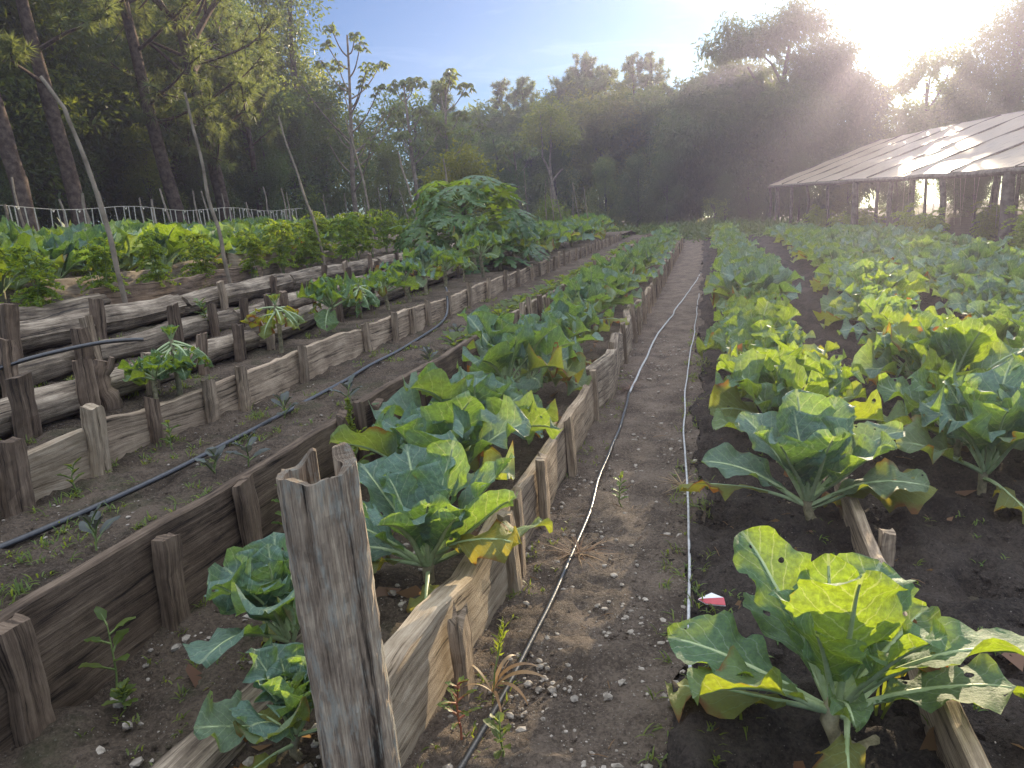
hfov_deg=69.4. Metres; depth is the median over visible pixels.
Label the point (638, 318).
stake
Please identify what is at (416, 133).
leafy tree
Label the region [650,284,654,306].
stake
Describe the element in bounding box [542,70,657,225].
leafy tree
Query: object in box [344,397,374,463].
weed plant
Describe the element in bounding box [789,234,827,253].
cabbage plant
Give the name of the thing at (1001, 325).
cabbage plant
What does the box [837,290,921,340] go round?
cabbage plant
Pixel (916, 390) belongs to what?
cabbage plant
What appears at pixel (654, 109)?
leafy tree
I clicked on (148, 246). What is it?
tomato plant
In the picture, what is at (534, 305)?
plank
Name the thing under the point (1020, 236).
tomato plant
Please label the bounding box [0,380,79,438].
log
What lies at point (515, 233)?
cabbage plant
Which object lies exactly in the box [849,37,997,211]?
leafy tree
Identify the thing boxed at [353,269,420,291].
log
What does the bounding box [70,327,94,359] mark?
stake
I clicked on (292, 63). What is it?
broadleaf tree
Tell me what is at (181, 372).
cabbage plant
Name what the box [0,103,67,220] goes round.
broadleaf tree
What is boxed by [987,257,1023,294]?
cabbage plant
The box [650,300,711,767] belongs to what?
soil clods
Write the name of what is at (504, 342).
cabbage plant
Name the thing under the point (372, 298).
cabbage plant
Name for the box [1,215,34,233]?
cabbage plant
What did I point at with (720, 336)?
cabbage plant
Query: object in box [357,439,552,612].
cabbage plant
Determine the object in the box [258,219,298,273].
tomato plant
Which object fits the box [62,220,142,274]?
cabbage plant
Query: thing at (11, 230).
cabbage plant
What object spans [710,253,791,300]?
cabbage plant
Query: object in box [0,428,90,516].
plank
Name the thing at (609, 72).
pine tree
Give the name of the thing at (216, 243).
cabbage plant
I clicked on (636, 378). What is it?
hose
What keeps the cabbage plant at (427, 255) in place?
on the soil bed at (256, 357)
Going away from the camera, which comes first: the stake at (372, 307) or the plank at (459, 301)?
the stake at (372, 307)
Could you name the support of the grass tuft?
on the soil bed at (951, 555)
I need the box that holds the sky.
[98,0,1023,221]
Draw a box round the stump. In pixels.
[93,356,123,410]
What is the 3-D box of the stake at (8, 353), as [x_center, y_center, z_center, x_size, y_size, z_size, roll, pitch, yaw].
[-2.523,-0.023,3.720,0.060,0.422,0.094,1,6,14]
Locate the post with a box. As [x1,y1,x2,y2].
[276,442,400,767]
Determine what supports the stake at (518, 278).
on the soil bed at (107, 485)
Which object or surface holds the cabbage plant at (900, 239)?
on the soil bed at (804, 268)
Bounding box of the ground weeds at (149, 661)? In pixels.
[73,532,399,767]
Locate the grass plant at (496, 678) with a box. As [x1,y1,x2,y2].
[462,617,546,711]
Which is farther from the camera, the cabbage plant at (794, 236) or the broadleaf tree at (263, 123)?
the broadleaf tree at (263, 123)
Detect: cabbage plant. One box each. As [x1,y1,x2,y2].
[0,218,26,243]
[0,232,48,302]
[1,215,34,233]
[8,269,47,289]
[11,226,101,278]
[24,222,75,235]
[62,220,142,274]
[62,221,92,229]
[80,245,138,274]
[115,217,154,268]
[117,229,154,270]
[117,349,196,398]
[120,222,200,272]
[127,257,178,270]
[132,325,213,395]
[153,219,207,226]
[176,227,231,267]
[182,222,222,259]
[182,532,299,668]
[192,224,246,258]
[193,637,316,767]
[205,222,255,254]
[220,217,258,228]
[226,226,282,255]
[241,293,306,352]
[245,215,267,220]
[255,215,304,253]
[255,216,282,222]
[293,228,329,247]
[296,271,363,331]
[302,215,338,229]
[321,223,342,249]
[329,390,532,488]
[330,215,354,239]
[337,277,379,318]
[357,267,418,309]
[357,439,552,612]
[368,361,561,471]
[369,256,434,301]
[401,241,445,294]
[429,249,469,286]
[444,214,489,267]
[447,227,508,276]
[449,250,476,281]
[457,304,570,437]
[467,312,591,395]
[474,228,530,270]
[479,220,511,251]
[502,225,538,256]
[503,229,541,263]
[517,220,557,258]
[517,311,602,370]
[522,216,551,237]
[534,219,570,249]
[540,221,566,253]
[542,295,609,343]
[547,274,628,334]
[551,265,641,324]
[554,219,580,243]
[554,225,580,249]
[557,221,573,233]
[560,220,594,245]
[562,213,605,238]
[563,218,577,238]
[574,218,601,243]
[579,213,602,221]
[585,219,604,240]
[591,253,647,282]
[592,216,608,235]
[597,214,617,234]
[600,267,642,298]
[604,272,638,309]
[605,216,618,230]
[615,250,652,279]
[621,243,663,275]
[624,256,657,277]
[626,252,657,265]
[630,241,670,266]
[632,241,662,265]
[634,242,665,268]
[638,233,672,252]
[647,236,667,247]
[650,230,673,247]
[655,229,677,244]
[655,235,673,253]
[657,226,680,244]
[659,225,682,237]
[665,526,1023,767]
[679,389,937,520]
[696,297,800,358]
[703,265,787,299]
[704,245,765,284]
[708,254,804,305]
[708,258,780,288]
[708,339,866,418]
[709,231,735,247]
[710,223,739,242]
[710,228,738,243]
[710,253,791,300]
[710,292,767,328]
[710,347,772,402]
[711,296,815,337]
[712,227,745,241]
[712,253,769,265]
[712,256,798,299]
[712,319,827,358]
[712,345,884,476]
[713,238,758,267]
[713,280,782,311]
[713,291,792,320]
[715,229,747,239]
[715,245,767,259]
[717,242,759,255]
[718,237,754,249]
[720,232,750,241]
[725,241,757,251]
[725,320,839,356]
[731,247,763,256]
[734,234,756,248]
[763,222,786,234]
[768,223,789,231]
[769,224,792,235]
[774,224,800,242]
[776,226,809,238]
[784,233,826,245]
[785,228,823,249]
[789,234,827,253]
[790,232,807,247]
[790,239,841,262]
[790,240,808,257]
[792,234,831,256]
[797,220,820,227]
[807,244,861,260]
[809,225,826,230]
[809,244,848,268]
[809,251,883,285]
[812,253,874,291]
[812,268,929,320]
[813,257,907,280]
[820,258,907,287]
[820,278,920,329]
[822,259,902,299]
[825,227,846,238]
[826,258,861,291]
[829,287,920,330]
[833,222,848,228]
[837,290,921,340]
[838,224,860,234]
[841,231,876,245]
[851,311,987,378]
[857,234,903,256]
[857,301,955,365]
[858,317,969,385]
[865,222,897,239]
[875,246,898,260]
[876,362,990,456]
[877,244,901,255]
[879,246,932,269]
[881,228,912,240]
[883,312,1023,449]
[893,245,954,266]
[894,233,925,248]
[896,352,1023,523]
[899,234,946,249]
[902,253,971,297]
[917,224,945,238]
[921,258,985,300]
[929,232,959,246]
[932,273,1007,309]
[934,273,985,300]
[940,243,969,255]
[943,234,974,246]
[946,271,1023,315]
[950,237,1010,262]
[953,299,1023,320]
[967,254,1017,276]
[969,236,1013,248]
[971,305,1023,340]
[976,252,1015,270]
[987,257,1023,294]
[999,311,1023,348]
[1008,280,1022,293]
[1010,246,1023,254]
[1014,250,1023,257]
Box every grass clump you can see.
[531,531,618,571]
[618,380,643,390]
[658,471,697,493]
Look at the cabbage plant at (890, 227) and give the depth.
17.46 m
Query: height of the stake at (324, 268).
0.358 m
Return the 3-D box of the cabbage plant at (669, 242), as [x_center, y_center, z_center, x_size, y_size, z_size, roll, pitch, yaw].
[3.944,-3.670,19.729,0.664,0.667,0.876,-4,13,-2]
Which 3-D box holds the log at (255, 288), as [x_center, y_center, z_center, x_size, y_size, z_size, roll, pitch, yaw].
[-2.517,-0.837,6.791,0.253,0.217,1.797,-1,13,11]
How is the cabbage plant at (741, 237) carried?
on the soil bed at (951, 555)
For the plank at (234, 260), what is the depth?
9.70 m
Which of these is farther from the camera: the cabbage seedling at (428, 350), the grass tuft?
the cabbage seedling at (428, 350)
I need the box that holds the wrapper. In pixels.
[698,593,724,605]
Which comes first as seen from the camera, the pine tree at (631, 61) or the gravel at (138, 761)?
the gravel at (138, 761)
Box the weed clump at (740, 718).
[739,691,767,739]
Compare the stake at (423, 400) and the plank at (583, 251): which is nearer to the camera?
the stake at (423, 400)
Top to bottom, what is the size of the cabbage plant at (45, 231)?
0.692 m
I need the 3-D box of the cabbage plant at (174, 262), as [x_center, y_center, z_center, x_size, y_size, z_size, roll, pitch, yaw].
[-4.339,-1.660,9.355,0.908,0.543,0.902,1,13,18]
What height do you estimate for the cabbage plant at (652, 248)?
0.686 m
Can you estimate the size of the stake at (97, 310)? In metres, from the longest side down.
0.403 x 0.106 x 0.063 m
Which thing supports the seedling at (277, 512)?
on the soil bed at (58, 742)
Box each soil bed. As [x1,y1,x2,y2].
[0,228,460,306]
[0,235,652,609]
[0,240,679,767]
[0,271,430,398]
[23,274,367,356]
[27,230,638,449]
[667,236,1023,767]
[748,233,1020,370]
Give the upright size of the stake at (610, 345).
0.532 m
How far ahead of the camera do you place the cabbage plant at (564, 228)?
17.32 m
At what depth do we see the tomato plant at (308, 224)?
9.95 m
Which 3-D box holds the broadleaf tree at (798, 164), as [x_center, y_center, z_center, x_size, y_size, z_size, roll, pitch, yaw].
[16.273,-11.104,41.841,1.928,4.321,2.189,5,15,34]
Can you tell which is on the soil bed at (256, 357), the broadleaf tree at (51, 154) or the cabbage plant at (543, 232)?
the cabbage plant at (543, 232)
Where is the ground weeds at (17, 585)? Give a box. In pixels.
[0,298,512,610]
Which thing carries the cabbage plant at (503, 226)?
on the soil bed at (256, 357)
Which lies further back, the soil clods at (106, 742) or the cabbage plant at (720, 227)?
the cabbage plant at (720, 227)
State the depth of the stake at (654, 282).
11.87 m
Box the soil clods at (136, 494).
[0,326,464,602]
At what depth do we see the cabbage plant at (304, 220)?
13.29 m
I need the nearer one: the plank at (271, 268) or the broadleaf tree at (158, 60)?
the plank at (271, 268)
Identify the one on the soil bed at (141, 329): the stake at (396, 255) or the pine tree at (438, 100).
the stake at (396, 255)
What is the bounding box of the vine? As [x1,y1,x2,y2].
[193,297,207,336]
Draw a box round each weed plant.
[57,457,85,489]
[101,677,137,708]
[160,420,178,449]
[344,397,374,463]
[483,711,511,759]
[611,471,627,506]
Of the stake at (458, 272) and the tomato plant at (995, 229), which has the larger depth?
the tomato plant at (995, 229)
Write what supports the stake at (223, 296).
on the soil bed at (141, 329)
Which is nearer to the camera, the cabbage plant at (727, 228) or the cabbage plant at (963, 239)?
the cabbage plant at (963, 239)
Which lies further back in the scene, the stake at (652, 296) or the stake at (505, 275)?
the stake at (652, 296)
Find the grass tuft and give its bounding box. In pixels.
[871,681,903,718]
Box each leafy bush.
[414,138,505,226]
[529,192,578,220]
[699,194,730,222]
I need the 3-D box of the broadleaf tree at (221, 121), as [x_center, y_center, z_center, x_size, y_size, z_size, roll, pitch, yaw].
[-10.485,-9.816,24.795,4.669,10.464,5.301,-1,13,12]
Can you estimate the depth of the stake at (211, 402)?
4.15 m
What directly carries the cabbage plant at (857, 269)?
on the soil bed at (804, 268)
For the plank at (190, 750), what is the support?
on the soil bed at (58, 742)
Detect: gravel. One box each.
[0,344,447,566]
[89,499,481,767]
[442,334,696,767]
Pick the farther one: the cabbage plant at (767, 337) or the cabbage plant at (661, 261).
the cabbage plant at (661, 261)
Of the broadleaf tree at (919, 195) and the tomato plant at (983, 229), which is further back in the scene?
the broadleaf tree at (919, 195)
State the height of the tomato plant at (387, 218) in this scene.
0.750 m
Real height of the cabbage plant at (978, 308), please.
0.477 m
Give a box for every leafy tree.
[283,56,375,215]
[330,96,419,214]
[364,84,485,214]
[457,99,530,212]
[490,89,597,219]
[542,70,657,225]
[600,80,704,226]
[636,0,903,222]
[672,57,781,217]
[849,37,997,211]
[923,0,1023,209]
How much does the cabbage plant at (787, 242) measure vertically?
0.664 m
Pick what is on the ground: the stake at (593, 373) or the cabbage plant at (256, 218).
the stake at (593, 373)
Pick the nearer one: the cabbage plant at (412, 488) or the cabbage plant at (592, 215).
the cabbage plant at (412, 488)
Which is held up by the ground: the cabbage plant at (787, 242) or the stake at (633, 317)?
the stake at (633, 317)
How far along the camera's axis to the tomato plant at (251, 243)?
8.12 m
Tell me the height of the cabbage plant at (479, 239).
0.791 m
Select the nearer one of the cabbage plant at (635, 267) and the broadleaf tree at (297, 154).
the cabbage plant at (635, 267)
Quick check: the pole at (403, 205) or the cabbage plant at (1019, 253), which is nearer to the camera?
the cabbage plant at (1019, 253)
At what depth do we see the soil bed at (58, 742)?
2.22 m
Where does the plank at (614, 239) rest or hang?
on the ground
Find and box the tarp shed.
[767,111,1023,248]
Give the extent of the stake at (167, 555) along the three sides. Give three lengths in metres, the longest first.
0.485 x 0.098 x 0.068 m
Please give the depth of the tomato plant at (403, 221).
13.05 m
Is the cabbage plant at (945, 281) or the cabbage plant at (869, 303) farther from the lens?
the cabbage plant at (945, 281)
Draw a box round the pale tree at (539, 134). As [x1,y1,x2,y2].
[509,87,584,211]
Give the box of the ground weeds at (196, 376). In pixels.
[0,288,431,443]
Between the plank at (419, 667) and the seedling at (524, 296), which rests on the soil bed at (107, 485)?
the seedling at (524, 296)
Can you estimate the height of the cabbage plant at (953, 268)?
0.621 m
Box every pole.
[39,75,127,302]
[183,92,231,283]
[278,116,325,264]
[345,117,377,245]
[397,151,417,219]
[399,189,409,222]
[443,158,452,217]
[524,170,528,215]
[548,177,553,220]
[553,188,561,219]
[572,182,573,216]
[573,184,578,216]
[583,187,588,218]
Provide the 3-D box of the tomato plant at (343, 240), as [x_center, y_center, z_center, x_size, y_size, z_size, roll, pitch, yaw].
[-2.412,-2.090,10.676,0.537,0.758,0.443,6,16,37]
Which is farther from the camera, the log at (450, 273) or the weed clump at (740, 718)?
the log at (450, 273)
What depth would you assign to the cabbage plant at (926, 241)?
14.09 m
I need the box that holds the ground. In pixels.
[1,200,1023,767]
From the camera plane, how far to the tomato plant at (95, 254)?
5.93 m
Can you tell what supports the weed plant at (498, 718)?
on the path
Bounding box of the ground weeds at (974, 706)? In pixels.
[722,363,1009,723]
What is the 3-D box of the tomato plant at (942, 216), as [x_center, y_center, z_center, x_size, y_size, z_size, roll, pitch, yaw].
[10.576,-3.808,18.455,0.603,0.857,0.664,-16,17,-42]
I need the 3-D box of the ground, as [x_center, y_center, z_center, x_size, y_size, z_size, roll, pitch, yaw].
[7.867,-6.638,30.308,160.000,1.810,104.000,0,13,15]
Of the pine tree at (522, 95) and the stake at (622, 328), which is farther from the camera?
the pine tree at (522, 95)
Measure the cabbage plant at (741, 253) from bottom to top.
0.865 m
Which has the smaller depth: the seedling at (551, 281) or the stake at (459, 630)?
the stake at (459, 630)
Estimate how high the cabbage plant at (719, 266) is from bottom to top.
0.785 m
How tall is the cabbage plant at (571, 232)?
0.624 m
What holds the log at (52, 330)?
on the soil bed at (141, 329)
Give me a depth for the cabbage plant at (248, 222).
12.41 m
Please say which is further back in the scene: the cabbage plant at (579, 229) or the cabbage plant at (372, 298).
the cabbage plant at (579, 229)
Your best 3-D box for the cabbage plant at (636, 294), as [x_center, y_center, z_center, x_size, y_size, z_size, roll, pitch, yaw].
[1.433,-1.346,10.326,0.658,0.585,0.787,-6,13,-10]
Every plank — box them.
[0,412,357,753]
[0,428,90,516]
[34,258,227,302]
[89,265,261,303]
[106,375,238,464]
[150,633,302,767]
[225,243,340,268]
[247,329,364,404]
[261,251,350,275]
[342,233,416,246]
[352,335,479,461]
[369,298,445,349]
[383,512,507,767]
[451,274,509,313]
[497,381,593,547]
[509,260,546,287]
[512,291,552,323]
[550,250,574,270]
[577,243,594,258]
[586,300,642,409]
[596,238,608,249]
[609,235,619,245]
[640,282,651,321]
[834,477,885,562]
[903,611,991,767]
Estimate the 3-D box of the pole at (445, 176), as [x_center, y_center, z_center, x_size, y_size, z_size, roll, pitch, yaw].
[-1.204,-3.481,14.326,0.142,1.714,0.060,1,14,20]
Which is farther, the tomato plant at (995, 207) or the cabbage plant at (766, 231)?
the cabbage plant at (766, 231)
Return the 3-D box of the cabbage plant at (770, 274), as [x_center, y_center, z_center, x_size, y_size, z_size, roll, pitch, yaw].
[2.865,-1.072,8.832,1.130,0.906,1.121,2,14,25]
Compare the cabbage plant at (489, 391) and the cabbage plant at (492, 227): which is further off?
the cabbage plant at (492, 227)
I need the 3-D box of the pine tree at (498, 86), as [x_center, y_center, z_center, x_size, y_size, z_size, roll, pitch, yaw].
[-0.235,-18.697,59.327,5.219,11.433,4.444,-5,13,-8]
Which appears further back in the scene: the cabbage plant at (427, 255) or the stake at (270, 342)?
the cabbage plant at (427, 255)
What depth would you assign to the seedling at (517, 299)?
8.25 m
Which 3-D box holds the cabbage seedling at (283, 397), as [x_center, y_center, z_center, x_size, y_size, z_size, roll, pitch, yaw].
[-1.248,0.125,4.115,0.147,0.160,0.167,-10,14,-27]
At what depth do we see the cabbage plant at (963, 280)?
8.15 m
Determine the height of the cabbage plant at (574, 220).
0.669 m
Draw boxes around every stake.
[0,303,23,358]
[0,338,18,397]
[0,436,36,517]
[0,613,55,746]
[5,372,42,445]
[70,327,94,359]
[72,358,100,405]
[78,315,103,360]
[80,403,112,477]
[88,298,107,339]
[141,352,160,395]
[143,396,164,444]
[151,533,190,632]
[166,302,183,342]
[196,332,209,374]
[201,379,220,422]
[207,302,219,336]
[216,280,228,309]
[232,324,246,361]
[232,474,262,546]
[235,366,251,412]
[239,297,249,326]
[263,293,272,312]
[263,314,275,349]
[269,275,276,293]
[278,290,288,313]
[297,345,309,383]
[321,265,327,281]
[335,298,343,322]
[336,409,352,445]
[342,260,347,278]
[346,267,351,278]
[351,402,370,462]
[361,322,372,351]
[367,253,372,273]
[369,287,375,309]
[371,398,384,459]
[390,312,399,342]
[394,252,398,260]
[409,306,416,333]
[417,372,425,405]
[424,299,431,325]
[425,395,431,405]
[445,291,451,316]
[447,602,475,701]
[456,266,459,277]
[462,347,470,371]
[466,282,472,307]
[486,277,490,298]
[497,509,522,595]
[503,270,507,290]
[510,487,526,577]
[516,269,520,286]
[519,302,525,319]
[526,297,532,313]
[530,264,533,280]
[535,451,550,530]
[537,294,542,320]
[538,262,541,276]
[545,294,549,307]
[547,256,549,272]
[552,255,555,270]
[558,251,559,267]
[563,250,565,265]
[563,416,577,476]
[568,251,570,262]
[575,248,577,259]
[589,369,599,420]
[594,239,596,252]
[608,342,616,387]
[620,322,627,363]
[630,303,637,342]
[636,299,641,334]
[641,292,646,323]
[647,287,651,312]
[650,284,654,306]
[652,277,655,302]
[656,275,658,297]
[657,269,660,293]
[662,268,664,286]
[664,259,666,281]
[667,260,669,275]
[878,528,895,566]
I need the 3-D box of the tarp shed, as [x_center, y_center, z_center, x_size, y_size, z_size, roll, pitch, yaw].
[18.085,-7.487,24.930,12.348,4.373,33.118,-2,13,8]
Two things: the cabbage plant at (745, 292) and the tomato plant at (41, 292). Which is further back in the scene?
the cabbage plant at (745, 292)
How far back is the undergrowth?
32.16 m
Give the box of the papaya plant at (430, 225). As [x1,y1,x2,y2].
[381,175,550,278]
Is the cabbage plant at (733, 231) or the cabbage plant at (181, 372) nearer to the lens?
the cabbage plant at (181, 372)
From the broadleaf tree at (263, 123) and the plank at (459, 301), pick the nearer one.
the plank at (459, 301)
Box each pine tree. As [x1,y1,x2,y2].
[0,0,122,225]
[0,94,39,231]
[67,0,283,220]
[90,0,221,223]
[211,12,288,216]
[421,79,475,160]
[485,77,516,138]
[491,74,540,197]
[514,77,599,169]
[535,48,629,196]
[544,74,584,103]
[572,65,626,164]
[603,50,655,153]
[635,49,679,98]
[635,82,675,154]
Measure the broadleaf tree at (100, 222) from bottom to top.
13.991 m
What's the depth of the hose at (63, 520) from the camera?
3.24 m
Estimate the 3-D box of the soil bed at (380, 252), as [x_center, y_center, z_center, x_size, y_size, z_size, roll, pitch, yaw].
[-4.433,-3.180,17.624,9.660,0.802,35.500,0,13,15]
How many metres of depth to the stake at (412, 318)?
7.04 m
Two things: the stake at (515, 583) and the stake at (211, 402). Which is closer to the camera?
the stake at (515, 583)
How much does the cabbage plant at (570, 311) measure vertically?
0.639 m
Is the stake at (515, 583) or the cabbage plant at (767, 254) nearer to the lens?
the stake at (515, 583)
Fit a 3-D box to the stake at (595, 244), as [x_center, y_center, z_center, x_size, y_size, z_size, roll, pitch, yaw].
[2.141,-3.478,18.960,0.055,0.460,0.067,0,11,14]
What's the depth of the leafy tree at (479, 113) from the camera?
56.07 m
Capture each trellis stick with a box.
[3,204,9,220]
[11,177,24,227]
[58,199,67,227]
[81,193,90,223]
[150,199,156,222]
[159,188,170,222]
[192,191,200,223]
[201,191,209,221]
[221,193,226,218]
[245,202,251,217]
[263,187,269,215]
[280,188,287,218]
[286,192,291,219]
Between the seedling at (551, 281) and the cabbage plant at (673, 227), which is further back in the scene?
the cabbage plant at (673, 227)
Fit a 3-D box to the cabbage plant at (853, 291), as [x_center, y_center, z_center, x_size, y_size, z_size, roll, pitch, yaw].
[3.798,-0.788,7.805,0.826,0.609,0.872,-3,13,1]
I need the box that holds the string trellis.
[0,205,302,229]
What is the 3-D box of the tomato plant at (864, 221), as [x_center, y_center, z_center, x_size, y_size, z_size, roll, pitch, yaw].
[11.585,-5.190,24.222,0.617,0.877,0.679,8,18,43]
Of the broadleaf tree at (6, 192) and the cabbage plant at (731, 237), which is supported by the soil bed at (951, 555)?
the cabbage plant at (731, 237)
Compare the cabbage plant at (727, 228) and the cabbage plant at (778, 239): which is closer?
the cabbage plant at (778, 239)
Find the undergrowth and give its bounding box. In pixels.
[32,212,819,242]
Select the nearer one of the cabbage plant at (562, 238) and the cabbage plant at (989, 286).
the cabbage plant at (989, 286)
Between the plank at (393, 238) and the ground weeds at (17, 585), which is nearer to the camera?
the ground weeds at (17, 585)
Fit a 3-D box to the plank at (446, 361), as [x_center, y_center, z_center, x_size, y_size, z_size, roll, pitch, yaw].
[-0.526,0.051,5.244,0.056,0.498,2.514,0,13,15]
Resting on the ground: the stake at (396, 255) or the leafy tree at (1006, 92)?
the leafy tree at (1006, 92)
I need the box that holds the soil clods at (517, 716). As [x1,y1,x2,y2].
[434,334,697,767]
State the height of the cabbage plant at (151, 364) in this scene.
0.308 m
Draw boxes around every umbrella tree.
[291,24,402,215]
[386,76,453,207]
[422,68,494,174]
[491,140,539,211]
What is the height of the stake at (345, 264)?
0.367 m
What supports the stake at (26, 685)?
on the ground
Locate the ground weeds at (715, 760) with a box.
[635,330,731,767]
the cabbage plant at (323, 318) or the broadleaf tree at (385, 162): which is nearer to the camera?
the cabbage plant at (323, 318)
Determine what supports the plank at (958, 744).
on the ground
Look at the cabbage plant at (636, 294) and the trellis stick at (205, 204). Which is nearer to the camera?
the cabbage plant at (636, 294)
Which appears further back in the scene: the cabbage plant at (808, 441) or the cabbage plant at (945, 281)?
the cabbage plant at (945, 281)
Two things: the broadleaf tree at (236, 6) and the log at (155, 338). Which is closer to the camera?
the log at (155, 338)
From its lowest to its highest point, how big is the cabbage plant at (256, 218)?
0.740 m
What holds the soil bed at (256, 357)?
on the ground
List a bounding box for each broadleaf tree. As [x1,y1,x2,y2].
[0,0,99,224]
[0,0,200,227]
[0,2,140,223]
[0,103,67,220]
[0,167,37,225]
[2,60,110,228]
[21,0,135,227]
[36,0,158,225]
[44,2,225,219]
[57,0,263,223]
[110,122,190,223]
[133,0,265,215]
[169,111,250,223]
[183,0,322,219]
[214,0,287,176]
[226,0,383,218]
[229,124,294,219]
[256,84,333,218]
[298,73,365,216]
[361,138,413,217]
[420,131,476,211]
[424,113,478,218]
[473,126,530,222]
[530,118,583,218]
[582,154,625,226]
[783,148,815,221]
[829,180,868,219]
[871,179,926,214]
[871,180,918,216]
[928,99,1000,206]
[934,171,987,214]
[945,168,1000,217]
[1002,167,1023,208]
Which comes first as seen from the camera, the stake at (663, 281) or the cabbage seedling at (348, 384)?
the cabbage seedling at (348, 384)
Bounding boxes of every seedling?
[78,500,120,550]
[78,606,135,687]
[193,443,225,473]
[224,430,269,466]
[271,391,299,418]
[271,484,281,524]
[329,374,361,402]
[419,346,437,361]
[437,675,481,739]
[438,330,474,346]
[449,323,463,331]
[457,328,474,337]
[490,306,506,315]
[493,300,525,313]
[504,293,525,307]
[514,294,535,303]
[528,285,550,296]
[534,284,555,294]
[541,279,560,289]
[546,282,562,290]
[553,274,569,283]
[567,269,579,274]
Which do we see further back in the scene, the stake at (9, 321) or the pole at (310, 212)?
the pole at (310, 212)
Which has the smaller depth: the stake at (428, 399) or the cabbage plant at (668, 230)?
the stake at (428, 399)
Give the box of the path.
[402,239,708,767]
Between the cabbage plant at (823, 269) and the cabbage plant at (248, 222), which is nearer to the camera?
the cabbage plant at (823, 269)
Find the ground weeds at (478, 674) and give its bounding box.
[416,367,631,767]
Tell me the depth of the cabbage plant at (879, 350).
5.77 m
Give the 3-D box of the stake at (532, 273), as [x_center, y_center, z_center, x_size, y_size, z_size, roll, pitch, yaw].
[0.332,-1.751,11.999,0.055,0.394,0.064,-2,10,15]
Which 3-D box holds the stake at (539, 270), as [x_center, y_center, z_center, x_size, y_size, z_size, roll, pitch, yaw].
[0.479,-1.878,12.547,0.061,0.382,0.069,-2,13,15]
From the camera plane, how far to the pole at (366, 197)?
14.60 m
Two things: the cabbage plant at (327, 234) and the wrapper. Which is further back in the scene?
the cabbage plant at (327, 234)
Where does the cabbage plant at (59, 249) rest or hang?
on the soil bed at (380, 252)
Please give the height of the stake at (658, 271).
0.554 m
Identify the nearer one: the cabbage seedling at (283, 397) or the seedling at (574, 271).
the cabbage seedling at (283, 397)
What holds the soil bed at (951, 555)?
on the ground
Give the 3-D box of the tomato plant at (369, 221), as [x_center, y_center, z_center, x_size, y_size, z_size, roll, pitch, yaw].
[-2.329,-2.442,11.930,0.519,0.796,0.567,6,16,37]
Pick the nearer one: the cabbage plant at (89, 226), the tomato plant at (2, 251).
the tomato plant at (2, 251)
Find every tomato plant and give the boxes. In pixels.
[0,246,10,302]
[0,246,64,307]
[71,234,130,294]
[131,231,180,286]
[178,234,219,277]
[234,231,270,277]
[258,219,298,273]
[279,222,326,267]
[299,211,336,264]
[327,211,362,261]
[340,212,377,259]
[355,208,387,256]
[375,210,396,252]
[389,219,414,252]
[803,204,824,222]
[803,211,818,224]
[808,211,826,227]
[822,208,835,226]
[826,211,848,226]
[842,214,858,224]
[858,203,878,224]
[858,212,878,225]
[869,209,885,227]
[890,202,919,230]
[908,207,947,233]
[909,208,941,232]
[925,215,949,233]
[969,213,997,240]
[970,200,999,239]
[976,209,998,240]
[1001,205,1023,247]
[1010,221,1023,248]
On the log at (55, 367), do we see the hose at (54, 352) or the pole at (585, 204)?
the hose at (54, 352)
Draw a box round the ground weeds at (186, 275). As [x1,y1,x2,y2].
[23,239,415,289]
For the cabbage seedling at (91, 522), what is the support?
on the soil bed at (107, 485)
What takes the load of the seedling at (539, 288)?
on the soil bed at (107, 485)
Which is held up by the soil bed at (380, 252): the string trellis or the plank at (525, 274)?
the string trellis
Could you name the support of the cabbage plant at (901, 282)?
on the soil bed at (804, 268)
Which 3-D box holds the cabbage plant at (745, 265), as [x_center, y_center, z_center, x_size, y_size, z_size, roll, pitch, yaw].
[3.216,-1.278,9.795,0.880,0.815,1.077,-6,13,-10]
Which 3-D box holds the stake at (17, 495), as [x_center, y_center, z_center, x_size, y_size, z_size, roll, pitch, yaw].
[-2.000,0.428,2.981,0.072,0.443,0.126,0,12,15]
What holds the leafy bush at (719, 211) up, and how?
on the ground
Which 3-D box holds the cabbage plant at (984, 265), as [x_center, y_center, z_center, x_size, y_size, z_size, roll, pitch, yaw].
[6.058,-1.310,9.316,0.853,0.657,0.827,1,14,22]
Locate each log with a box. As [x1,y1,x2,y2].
[0,350,74,397]
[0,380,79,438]
[19,293,110,320]
[20,294,186,352]
[74,330,259,397]
[99,310,239,362]
[180,273,293,316]
[233,282,353,323]
[244,300,350,346]
[287,258,380,291]
[343,276,420,315]
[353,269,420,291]
[373,252,415,268]
[427,265,467,285]
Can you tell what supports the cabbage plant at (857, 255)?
on the soil bed at (804, 268)
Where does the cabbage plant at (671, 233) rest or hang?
on the soil bed at (58, 742)
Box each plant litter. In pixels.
[186,314,1023,767]
[474,348,1001,756]
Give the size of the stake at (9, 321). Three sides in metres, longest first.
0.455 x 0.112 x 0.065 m
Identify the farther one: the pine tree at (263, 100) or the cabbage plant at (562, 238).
the pine tree at (263, 100)
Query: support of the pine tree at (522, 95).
on the ground
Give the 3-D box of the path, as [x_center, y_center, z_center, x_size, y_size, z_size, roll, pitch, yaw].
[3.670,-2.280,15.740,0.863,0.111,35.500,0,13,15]
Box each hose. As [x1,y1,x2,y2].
[0,287,448,548]
[0,338,143,369]
[456,391,629,767]
[629,274,699,392]
[683,297,698,667]
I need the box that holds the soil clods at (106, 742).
[101,386,576,767]

